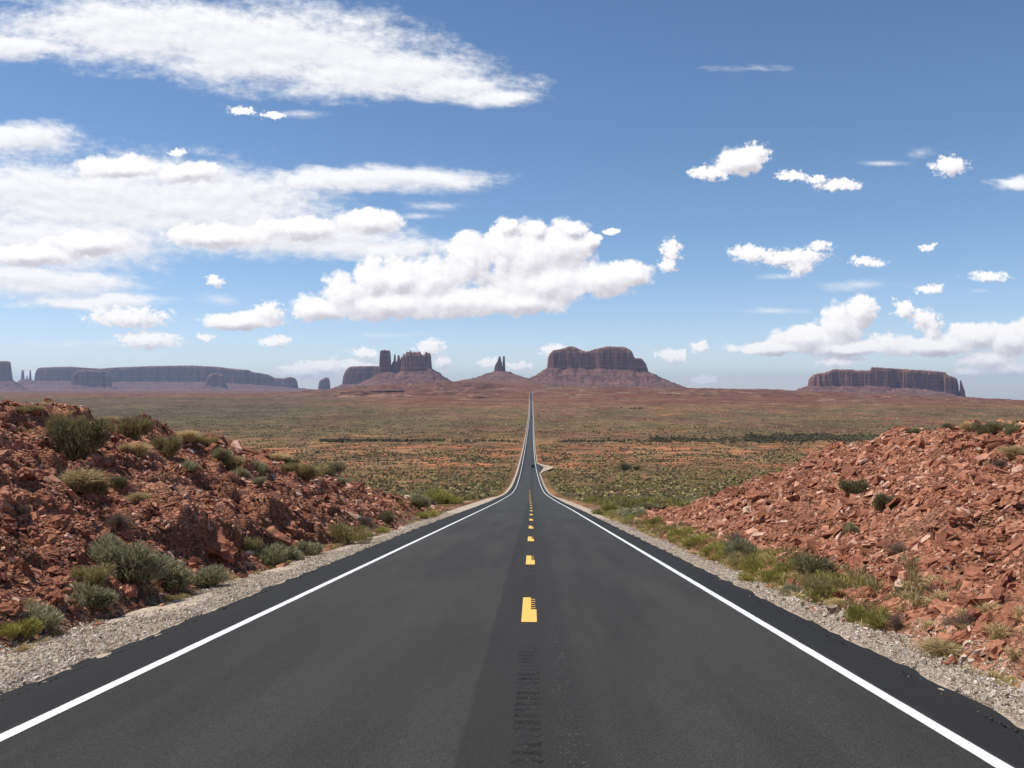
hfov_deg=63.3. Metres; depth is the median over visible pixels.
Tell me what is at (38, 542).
rock
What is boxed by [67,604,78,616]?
rock
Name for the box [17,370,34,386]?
rock spires
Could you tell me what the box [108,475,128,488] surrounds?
shrub
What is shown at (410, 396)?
rock ledge
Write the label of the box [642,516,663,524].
shrub
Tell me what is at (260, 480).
shrub
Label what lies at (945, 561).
rock
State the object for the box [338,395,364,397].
rock ledge
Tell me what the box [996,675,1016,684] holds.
shrub
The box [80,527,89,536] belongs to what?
rock
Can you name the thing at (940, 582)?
rock
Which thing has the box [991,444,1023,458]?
grass tuft
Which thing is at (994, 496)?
rock
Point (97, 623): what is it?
rock
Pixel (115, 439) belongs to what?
rock
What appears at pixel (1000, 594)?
rock
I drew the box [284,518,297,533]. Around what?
rock ledge
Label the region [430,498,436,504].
desert shrub
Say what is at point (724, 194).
sky
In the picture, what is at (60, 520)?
rock
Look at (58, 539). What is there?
rock
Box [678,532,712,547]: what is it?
shrub
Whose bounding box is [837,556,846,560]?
rock
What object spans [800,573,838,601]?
shrub
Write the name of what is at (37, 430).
bank tufts
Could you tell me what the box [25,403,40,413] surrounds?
rock
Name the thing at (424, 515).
shrub
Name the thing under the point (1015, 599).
shrub
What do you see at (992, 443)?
slab
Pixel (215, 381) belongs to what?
butte
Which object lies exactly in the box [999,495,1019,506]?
rock
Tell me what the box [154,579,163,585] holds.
rock
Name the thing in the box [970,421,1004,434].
shrub
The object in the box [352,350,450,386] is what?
butte
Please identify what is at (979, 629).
rock
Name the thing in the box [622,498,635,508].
desert shrub
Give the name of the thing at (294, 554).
shrub
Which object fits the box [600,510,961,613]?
verge growth
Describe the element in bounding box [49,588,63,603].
rock
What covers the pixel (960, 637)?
rock
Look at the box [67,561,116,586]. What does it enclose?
shrub
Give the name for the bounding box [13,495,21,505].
rock
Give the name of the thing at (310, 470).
shrub
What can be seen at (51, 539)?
rock
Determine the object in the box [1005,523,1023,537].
rock
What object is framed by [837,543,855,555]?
slab
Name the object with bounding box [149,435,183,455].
shrub
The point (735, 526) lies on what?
slab
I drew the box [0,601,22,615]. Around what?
rock
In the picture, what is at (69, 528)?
rock
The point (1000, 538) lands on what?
rock
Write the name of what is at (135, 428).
shrub
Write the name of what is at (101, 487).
shrub
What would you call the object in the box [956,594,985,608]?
rock
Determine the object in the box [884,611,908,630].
shrub
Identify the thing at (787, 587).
shrub
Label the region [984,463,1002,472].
rock
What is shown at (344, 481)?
shrub
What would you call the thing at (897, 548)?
shrub
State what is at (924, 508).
rock
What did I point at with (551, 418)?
brush
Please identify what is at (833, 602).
grass tuft
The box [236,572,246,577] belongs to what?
rock
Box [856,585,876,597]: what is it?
rock
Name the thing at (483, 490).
brush
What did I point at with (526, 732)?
rumble strip
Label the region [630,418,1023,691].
rubble
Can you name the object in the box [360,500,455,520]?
verge growth
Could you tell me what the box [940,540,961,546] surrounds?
rock
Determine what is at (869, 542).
rock
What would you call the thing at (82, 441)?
shrub
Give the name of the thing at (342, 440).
wash brush
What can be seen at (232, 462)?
grass tuft
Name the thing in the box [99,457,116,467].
rock
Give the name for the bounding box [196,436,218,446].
shrub
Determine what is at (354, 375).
mesa
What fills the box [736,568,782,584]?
shrub
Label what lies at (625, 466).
bush
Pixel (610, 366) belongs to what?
mesa
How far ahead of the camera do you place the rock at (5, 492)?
14.35 m
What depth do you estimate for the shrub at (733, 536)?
24.20 m
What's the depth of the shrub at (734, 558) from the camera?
20.41 m
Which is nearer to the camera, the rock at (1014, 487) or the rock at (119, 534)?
the rock at (1014, 487)
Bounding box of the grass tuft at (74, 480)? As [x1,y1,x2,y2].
[57,467,118,491]
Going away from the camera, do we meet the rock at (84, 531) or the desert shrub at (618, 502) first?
the rock at (84, 531)
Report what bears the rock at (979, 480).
on the ground
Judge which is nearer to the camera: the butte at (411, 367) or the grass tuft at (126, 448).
the grass tuft at (126, 448)
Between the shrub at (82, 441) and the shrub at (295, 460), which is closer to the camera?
the shrub at (82, 441)
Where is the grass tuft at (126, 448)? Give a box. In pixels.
[116,443,134,452]
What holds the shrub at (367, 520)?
on the ground
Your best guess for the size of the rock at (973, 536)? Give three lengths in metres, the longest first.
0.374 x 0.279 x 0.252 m
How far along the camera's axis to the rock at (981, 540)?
12.53 m
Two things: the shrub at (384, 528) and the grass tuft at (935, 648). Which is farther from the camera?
the shrub at (384, 528)
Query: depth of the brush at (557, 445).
726.08 m
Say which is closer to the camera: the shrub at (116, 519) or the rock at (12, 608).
the rock at (12, 608)
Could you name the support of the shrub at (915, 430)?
on the ground
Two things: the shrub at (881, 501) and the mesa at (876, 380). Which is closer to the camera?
the shrub at (881, 501)
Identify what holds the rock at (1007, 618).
on the ground
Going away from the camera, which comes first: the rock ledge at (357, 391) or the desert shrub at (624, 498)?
the desert shrub at (624, 498)
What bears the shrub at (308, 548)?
on the ground
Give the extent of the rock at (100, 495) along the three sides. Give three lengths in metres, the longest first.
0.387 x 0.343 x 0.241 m
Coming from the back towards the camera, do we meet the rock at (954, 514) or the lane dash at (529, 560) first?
the lane dash at (529, 560)
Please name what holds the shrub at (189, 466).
on the ground
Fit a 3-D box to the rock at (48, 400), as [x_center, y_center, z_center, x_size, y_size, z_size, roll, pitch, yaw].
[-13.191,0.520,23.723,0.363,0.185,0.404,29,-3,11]
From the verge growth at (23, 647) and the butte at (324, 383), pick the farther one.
the butte at (324, 383)
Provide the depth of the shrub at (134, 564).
14.24 m
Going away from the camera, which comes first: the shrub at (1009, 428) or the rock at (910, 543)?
the rock at (910, 543)
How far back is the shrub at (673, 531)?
30.38 m
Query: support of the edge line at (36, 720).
on the road
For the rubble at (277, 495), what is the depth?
20.19 m
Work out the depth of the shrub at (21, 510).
14.46 m
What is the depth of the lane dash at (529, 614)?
12.54 m
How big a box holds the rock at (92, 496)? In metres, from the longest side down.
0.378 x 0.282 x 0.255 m
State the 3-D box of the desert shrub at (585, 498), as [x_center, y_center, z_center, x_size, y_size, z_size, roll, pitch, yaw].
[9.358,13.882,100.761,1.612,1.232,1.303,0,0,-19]
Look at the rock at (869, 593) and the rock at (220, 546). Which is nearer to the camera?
the rock at (869, 593)
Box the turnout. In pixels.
[536,463,543,473]
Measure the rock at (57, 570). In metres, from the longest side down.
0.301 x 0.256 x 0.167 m
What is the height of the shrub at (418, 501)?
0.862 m
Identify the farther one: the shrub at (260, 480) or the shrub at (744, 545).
the shrub at (260, 480)
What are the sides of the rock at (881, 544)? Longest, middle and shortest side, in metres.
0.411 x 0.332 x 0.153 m
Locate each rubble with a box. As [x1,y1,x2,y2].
[0,399,449,653]
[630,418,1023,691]
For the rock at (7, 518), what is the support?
on the ground
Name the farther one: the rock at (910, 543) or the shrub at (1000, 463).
the shrub at (1000, 463)
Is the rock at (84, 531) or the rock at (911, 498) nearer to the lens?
the rock at (84, 531)
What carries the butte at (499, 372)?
on the ground
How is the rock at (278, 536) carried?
on the ground
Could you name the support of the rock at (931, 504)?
on the ground
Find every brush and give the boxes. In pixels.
[29,399,1022,434]
[160,424,932,461]
[275,451,804,499]
[319,437,445,442]
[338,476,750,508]
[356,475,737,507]
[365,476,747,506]
[452,439,518,442]
[559,438,745,442]
[649,435,758,442]
[744,432,879,443]
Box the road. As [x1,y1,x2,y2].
[0,393,1023,767]
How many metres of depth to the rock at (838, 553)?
17.18 m
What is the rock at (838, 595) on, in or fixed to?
on the ground
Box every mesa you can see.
[25,365,315,390]
[328,366,378,389]
[527,346,685,387]
[794,367,975,397]
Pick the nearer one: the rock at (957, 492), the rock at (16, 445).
the rock at (957, 492)
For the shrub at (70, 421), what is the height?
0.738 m
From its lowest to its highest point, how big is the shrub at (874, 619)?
0.386 m
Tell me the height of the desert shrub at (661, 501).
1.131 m
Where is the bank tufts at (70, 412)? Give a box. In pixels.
[39,401,440,509]
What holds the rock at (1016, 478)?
on the ground
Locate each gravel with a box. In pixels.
[0,513,455,693]
[537,463,552,473]
[600,518,1023,721]
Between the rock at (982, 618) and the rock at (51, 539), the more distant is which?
the rock at (51, 539)
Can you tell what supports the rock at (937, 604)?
on the ground
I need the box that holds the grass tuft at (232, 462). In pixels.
[221,454,248,468]
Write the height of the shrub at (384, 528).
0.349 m
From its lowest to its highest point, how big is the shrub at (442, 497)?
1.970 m
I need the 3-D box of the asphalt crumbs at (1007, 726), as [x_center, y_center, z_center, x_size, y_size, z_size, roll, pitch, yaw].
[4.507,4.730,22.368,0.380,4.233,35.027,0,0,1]
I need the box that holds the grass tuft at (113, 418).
[97,416,120,423]
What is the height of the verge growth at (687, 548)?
5.478 m
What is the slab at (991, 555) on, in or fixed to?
on the ground
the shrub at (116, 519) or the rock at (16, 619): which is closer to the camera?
the rock at (16, 619)
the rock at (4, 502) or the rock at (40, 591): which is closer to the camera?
the rock at (40, 591)
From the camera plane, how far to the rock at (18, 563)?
12.16 m
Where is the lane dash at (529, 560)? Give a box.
[526,556,534,563]
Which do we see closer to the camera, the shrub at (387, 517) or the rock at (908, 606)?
the rock at (908, 606)
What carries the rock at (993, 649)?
on the ground
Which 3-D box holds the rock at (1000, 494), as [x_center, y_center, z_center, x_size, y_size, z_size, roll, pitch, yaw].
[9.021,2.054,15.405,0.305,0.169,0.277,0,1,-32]
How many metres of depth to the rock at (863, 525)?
19.06 m
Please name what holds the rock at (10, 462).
on the ground
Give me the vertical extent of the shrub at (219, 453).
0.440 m
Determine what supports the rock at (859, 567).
on the ground
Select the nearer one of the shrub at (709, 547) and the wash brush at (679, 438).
the shrub at (709, 547)
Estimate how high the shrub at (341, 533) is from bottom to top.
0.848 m
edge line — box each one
[0,412,529,741]
[532,403,1013,767]
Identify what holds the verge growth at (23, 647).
on the ground
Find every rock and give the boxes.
[0,455,5,463]
[0,486,13,503]
[0,497,12,511]
[0,521,16,532]
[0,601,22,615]
[3,456,16,468]
[3,513,15,523]
[9,564,22,573]
[10,439,22,451]
[10,616,22,623]
[12,558,35,574]
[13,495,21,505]
[17,523,26,527]
[23,537,44,547]
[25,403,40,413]
[27,475,44,480]
[34,505,48,516]
[34,586,55,595]
[35,467,48,475]
[35,488,55,503]
[40,592,53,598]
[43,397,55,402]
[46,534,61,544]
[47,514,71,527]
[47,565,64,575]
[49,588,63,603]
[52,533,60,544]
[53,575,68,585]
[59,503,71,514]
[66,525,73,533]
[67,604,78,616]
[76,516,88,521]
[76,551,89,564]
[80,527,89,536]
[82,491,98,500]
[90,535,98,542]
[92,622,105,625]
[96,492,108,502]
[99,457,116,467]
[100,529,111,537]
[102,471,115,476]
[111,433,120,442]
[113,530,126,539]
[118,528,136,540]
[123,584,137,597]
[144,504,160,516]
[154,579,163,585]
[164,464,171,471]
[191,557,203,564]
[198,493,208,497]
[208,511,222,518]
[217,489,228,498]
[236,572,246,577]
[243,561,254,565]
[250,515,262,525]
[798,543,808,552]
[818,540,830,548]
[819,554,833,560]
[833,526,845,535]
[833,591,845,599]
[836,542,845,555]
[836,555,850,566]
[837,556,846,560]
[844,587,859,598]
[848,551,862,566]
[850,565,864,571]
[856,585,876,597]
[860,523,867,529]
[861,537,880,547]
[876,539,896,548]
[881,597,902,611]
[882,576,892,591]
[887,556,902,563]
[898,599,913,610]
[899,540,918,550]
[904,494,917,503]
[916,554,937,571]
[919,505,928,511]
[922,582,940,603]
[923,586,943,599]
[925,578,945,587]
[927,500,943,508]
[927,598,954,613]
[933,484,948,491]
[938,556,954,568]
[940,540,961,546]
[941,654,958,666]
[942,543,960,554]
[943,577,960,589]
[944,630,971,645]
[945,589,959,599]
[946,493,960,499]
[946,528,967,537]
[947,505,970,524]
[949,490,968,495]
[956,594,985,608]
[962,565,985,580]
[963,537,976,547]
[965,603,980,621]
[967,533,979,541]
[972,563,985,566]
[974,475,993,485]
[975,611,992,625]
[975,624,984,632]
[976,534,996,546]
[981,612,1017,637]
[982,475,995,482]
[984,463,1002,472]
[984,491,999,505]
[984,639,1005,658]
[988,490,1006,498]
[991,586,1010,604]
[995,569,1012,589]
[996,535,1007,543]
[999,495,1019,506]
[1000,601,1023,615]
[1005,475,1020,484]
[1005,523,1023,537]
[1006,480,1023,494]
[1017,585,1023,599]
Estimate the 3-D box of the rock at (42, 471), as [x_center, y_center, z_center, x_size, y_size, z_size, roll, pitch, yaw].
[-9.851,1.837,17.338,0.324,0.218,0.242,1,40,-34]
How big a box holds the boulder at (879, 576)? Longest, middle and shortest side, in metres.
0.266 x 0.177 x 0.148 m
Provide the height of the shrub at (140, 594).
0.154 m
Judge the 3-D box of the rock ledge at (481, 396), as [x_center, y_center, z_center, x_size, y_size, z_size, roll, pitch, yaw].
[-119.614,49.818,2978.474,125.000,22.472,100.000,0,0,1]
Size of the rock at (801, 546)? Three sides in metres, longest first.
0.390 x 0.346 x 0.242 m
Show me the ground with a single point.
(776, 403)
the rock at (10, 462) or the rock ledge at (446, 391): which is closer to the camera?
the rock at (10, 462)
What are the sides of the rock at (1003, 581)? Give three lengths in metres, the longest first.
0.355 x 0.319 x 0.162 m
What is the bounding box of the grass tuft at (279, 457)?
[270,452,298,461]
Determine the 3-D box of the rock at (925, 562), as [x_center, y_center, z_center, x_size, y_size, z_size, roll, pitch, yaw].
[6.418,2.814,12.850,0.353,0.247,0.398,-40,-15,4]
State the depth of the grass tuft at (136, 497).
18.01 m
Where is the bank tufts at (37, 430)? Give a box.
[15,420,402,502]
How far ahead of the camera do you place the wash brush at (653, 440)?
850.50 m
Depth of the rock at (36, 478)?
15.93 m
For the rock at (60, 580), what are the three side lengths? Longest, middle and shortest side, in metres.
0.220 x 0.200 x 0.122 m
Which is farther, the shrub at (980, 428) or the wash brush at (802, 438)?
the wash brush at (802, 438)
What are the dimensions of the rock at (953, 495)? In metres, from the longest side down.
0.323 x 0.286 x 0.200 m
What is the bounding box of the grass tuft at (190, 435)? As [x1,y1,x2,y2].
[174,429,203,441]
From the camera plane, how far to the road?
8.17 m
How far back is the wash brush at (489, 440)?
846.36 m
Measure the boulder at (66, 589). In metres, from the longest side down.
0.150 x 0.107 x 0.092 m
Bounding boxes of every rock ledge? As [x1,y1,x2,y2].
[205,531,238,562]
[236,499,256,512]
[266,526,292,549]
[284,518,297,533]
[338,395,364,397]
[341,390,374,393]
[364,395,413,397]
[370,388,403,392]
[433,391,461,392]
[469,395,492,397]
[655,392,695,394]
[741,392,768,393]
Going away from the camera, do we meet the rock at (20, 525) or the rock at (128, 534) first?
the rock at (20, 525)
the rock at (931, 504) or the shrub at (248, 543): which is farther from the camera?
the shrub at (248, 543)
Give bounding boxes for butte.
[0,361,31,390]
[57,370,125,390]
[196,373,229,390]
[317,377,329,389]
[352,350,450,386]
[471,356,527,379]
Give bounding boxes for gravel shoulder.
[0,395,529,694]
[532,396,1023,728]
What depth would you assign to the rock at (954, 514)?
15.13 m
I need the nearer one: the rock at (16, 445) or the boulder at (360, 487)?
the rock at (16, 445)
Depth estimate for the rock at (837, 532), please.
19.16 m
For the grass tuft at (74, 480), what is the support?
on the ground
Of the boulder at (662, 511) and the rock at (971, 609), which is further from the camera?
the boulder at (662, 511)
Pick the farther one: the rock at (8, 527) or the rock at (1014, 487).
the rock at (1014, 487)
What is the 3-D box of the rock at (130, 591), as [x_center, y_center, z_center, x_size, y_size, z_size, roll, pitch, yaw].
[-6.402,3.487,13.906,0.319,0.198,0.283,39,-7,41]
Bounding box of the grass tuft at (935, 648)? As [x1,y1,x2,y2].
[905,634,965,659]
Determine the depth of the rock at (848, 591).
13.74 m
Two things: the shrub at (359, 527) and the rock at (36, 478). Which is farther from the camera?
the shrub at (359, 527)
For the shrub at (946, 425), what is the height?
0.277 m
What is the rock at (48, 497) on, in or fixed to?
on the ground
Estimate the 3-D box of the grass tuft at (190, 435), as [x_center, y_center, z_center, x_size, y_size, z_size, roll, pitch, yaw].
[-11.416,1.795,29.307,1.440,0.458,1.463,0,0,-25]
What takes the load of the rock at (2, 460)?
on the ground
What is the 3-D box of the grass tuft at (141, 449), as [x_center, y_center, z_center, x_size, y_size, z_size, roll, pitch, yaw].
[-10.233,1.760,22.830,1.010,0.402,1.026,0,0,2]
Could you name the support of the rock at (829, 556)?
on the ground
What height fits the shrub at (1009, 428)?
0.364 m
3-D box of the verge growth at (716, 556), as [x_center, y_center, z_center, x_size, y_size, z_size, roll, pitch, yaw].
[6.283,6.328,36.933,1.505,5.912,46.251,0,0,1]
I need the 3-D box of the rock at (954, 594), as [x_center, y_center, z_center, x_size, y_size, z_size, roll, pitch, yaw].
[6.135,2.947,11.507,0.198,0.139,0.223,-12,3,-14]
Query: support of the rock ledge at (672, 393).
on the ground
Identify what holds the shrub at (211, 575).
on the ground
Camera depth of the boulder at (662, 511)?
42.63 m
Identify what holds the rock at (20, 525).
on the ground
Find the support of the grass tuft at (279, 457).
on the ground
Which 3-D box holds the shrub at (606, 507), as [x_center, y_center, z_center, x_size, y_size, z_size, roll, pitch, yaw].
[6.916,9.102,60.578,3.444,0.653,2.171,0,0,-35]
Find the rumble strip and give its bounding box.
[488,512,564,767]
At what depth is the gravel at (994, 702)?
10.22 m
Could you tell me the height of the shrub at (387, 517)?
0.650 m
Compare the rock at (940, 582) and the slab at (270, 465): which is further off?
the slab at (270, 465)
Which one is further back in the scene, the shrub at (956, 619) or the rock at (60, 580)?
the rock at (60, 580)
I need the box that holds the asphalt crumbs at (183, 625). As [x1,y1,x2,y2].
[1,528,418,700]
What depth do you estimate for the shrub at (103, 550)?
14.18 m
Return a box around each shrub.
[0,616,44,638]
[14,405,46,412]
[14,504,30,515]
[23,600,64,629]
[43,412,87,437]
[47,415,111,460]
[64,581,119,608]
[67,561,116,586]
[80,478,110,495]
[85,532,127,565]
[98,414,156,439]
[103,510,133,527]
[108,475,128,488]
[108,539,173,582]
[137,590,146,597]
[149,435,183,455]
[153,552,195,589]
[163,593,191,600]
[182,460,200,470]
[187,562,233,588]
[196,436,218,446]
[211,447,232,458]
[230,467,250,477]
[241,535,262,551]
[251,476,266,484]
[252,460,267,474]
[253,541,288,567]
[278,544,305,561]
[279,462,300,471]
[284,458,299,463]
[293,539,323,555]
[294,462,329,478]
[312,460,347,476]
[326,521,374,545]
[337,477,351,484]
[345,524,366,540]
[355,513,375,530]
[374,526,390,532]
[378,510,394,522]
[397,489,412,497]
[409,493,430,507]
[415,509,439,518]
[420,487,465,503]
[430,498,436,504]
[583,494,592,502]
[591,504,624,513]
[610,498,626,506]
[614,506,648,518]
[618,494,628,500]
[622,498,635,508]
[634,502,659,509]
[636,499,655,508]
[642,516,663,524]
[654,497,667,507]
[666,525,694,538]
[668,499,686,506]
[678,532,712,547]
[699,541,722,557]
[720,536,758,556]
[727,531,744,542]
[727,551,752,566]
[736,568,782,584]
[739,558,766,573]
[778,582,806,596]
[789,553,835,574]
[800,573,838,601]
[837,478,870,495]
[841,603,894,630]
[842,522,859,533]
[872,492,895,509]
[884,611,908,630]
[886,540,912,553]
[904,428,935,433]
[922,585,950,595]
[940,610,975,628]
[941,423,959,428]
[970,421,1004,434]
[985,459,1006,466]
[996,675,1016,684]
[1002,422,1021,434]
[1003,596,1023,605]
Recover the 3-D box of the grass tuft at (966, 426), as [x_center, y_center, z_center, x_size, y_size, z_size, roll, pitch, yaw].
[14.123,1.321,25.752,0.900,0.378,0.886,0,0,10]
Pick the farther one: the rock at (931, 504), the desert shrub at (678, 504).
the desert shrub at (678, 504)
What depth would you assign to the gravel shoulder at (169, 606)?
13.47 m
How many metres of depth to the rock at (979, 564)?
12.26 m
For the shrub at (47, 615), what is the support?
on the ground
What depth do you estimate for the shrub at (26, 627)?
10.67 m
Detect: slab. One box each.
[240,447,270,459]
[253,455,273,470]
[729,522,743,529]
[747,491,767,498]
[753,540,764,545]
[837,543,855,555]
[979,437,1013,448]
[983,550,1001,559]
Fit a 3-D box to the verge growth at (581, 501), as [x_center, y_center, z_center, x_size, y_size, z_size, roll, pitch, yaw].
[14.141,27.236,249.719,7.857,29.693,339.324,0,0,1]
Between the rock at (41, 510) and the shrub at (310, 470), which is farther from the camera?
the shrub at (310, 470)
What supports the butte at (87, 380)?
on the ground
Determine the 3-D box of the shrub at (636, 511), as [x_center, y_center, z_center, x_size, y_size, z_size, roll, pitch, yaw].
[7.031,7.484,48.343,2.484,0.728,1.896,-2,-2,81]
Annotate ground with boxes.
[0,379,1023,755]
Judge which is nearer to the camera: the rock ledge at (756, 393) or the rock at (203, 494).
the rock at (203, 494)
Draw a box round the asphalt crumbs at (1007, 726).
[615,528,1022,735]
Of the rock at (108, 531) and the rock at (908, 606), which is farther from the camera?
the rock at (108, 531)
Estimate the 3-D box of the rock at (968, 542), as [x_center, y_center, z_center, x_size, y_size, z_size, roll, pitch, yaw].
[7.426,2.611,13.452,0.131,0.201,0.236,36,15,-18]
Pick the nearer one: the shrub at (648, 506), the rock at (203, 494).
the rock at (203, 494)
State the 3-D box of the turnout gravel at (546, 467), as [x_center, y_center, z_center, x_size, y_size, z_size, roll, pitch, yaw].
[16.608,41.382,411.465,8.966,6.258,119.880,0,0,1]
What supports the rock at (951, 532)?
on the ground
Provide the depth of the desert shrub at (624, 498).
83.24 m
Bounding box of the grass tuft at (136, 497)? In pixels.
[118,491,155,503]
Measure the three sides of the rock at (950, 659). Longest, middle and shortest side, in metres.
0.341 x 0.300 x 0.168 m
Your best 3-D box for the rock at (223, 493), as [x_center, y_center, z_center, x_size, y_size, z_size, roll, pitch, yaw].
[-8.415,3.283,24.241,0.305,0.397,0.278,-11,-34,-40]
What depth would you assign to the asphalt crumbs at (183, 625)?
10.82 m
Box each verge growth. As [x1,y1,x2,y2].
[0,509,446,619]
[6,508,456,652]
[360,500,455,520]
[467,468,514,500]
[542,468,599,505]
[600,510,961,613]
[601,509,872,603]
[604,516,953,620]
[607,515,1023,687]
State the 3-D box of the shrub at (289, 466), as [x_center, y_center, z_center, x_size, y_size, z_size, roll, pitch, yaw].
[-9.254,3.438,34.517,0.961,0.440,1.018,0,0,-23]
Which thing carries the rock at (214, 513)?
on the ground
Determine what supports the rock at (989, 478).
on the ground
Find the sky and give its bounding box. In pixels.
[0,0,1023,399]
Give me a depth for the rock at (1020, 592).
10.40 m
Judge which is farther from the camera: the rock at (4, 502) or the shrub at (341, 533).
the shrub at (341, 533)
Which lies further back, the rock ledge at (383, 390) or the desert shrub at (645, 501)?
the rock ledge at (383, 390)
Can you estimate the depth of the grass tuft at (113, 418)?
26.80 m
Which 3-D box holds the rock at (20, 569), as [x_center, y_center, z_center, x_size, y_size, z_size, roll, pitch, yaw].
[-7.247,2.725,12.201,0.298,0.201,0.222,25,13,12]
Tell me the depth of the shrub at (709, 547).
23.34 m
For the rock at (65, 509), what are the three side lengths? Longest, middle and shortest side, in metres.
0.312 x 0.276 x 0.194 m
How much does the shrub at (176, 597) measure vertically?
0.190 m
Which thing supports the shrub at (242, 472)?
on the ground
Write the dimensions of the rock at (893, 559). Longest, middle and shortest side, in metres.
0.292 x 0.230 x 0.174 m
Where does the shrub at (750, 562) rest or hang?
on the ground
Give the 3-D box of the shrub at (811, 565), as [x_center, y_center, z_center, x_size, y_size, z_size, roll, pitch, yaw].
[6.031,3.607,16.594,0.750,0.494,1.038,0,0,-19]
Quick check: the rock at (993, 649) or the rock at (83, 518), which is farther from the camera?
the rock at (83, 518)
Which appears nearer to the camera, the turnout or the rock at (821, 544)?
the rock at (821, 544)
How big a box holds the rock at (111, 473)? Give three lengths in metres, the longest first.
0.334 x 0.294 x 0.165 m
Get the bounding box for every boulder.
[17,467,36,477]
[63,587,72,593]
[351,481,364,492]
[657,506,669,514]
[873,572,885,582]
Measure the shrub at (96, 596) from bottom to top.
0.412 m
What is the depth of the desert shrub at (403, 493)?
62.14 m
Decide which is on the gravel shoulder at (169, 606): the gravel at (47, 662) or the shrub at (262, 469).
the gravel at (47, 662)
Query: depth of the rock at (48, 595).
11.93 m
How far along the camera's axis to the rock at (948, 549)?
13.35 m
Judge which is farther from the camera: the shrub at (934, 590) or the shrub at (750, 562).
the shrub at (750, 562)
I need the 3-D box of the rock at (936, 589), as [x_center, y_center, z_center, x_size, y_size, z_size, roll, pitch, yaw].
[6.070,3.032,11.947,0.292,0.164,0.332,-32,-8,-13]
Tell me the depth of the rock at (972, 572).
12.02 m
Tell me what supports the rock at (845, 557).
on the ground
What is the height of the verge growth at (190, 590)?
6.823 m
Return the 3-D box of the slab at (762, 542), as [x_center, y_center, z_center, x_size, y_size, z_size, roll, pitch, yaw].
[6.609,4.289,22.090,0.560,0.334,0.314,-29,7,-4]
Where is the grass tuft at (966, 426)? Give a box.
[950,421,975,431]
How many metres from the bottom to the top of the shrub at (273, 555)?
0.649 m
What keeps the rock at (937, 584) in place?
on the ground
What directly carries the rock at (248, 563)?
on the ground
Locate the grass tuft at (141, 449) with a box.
[129,441,153,455]
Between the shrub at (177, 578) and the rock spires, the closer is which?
the shrub at (177, 578)
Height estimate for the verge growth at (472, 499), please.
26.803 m
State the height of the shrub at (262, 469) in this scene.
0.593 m
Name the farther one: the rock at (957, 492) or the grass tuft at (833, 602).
the rock at (957, 492)
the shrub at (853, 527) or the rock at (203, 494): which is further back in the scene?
the rock at (203, 494)
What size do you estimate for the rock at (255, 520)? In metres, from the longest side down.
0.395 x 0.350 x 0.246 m
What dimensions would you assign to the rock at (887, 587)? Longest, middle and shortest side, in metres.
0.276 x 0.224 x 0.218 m
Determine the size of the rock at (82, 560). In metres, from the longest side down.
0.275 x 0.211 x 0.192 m
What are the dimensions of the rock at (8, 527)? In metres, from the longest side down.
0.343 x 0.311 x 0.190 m
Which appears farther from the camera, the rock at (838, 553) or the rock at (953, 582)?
the rock at (838, 553)
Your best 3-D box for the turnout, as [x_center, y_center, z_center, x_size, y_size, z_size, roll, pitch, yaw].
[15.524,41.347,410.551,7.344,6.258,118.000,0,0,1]
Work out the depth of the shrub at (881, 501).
19.21 m
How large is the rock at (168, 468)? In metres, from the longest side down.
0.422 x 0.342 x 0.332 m
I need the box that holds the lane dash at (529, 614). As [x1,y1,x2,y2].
[521,597,536,621]
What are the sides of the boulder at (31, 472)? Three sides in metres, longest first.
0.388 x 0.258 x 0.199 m
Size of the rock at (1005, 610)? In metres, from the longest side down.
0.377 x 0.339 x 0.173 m
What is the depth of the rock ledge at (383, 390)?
3596.63 m
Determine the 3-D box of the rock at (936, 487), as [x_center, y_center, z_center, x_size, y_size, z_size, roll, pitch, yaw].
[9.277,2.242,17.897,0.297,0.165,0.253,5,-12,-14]
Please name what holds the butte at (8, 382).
on the ground
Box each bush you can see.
[619,463,632,469]
[633,465,640,469]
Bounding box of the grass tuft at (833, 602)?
[822,596,846,609]
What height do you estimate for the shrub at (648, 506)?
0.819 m

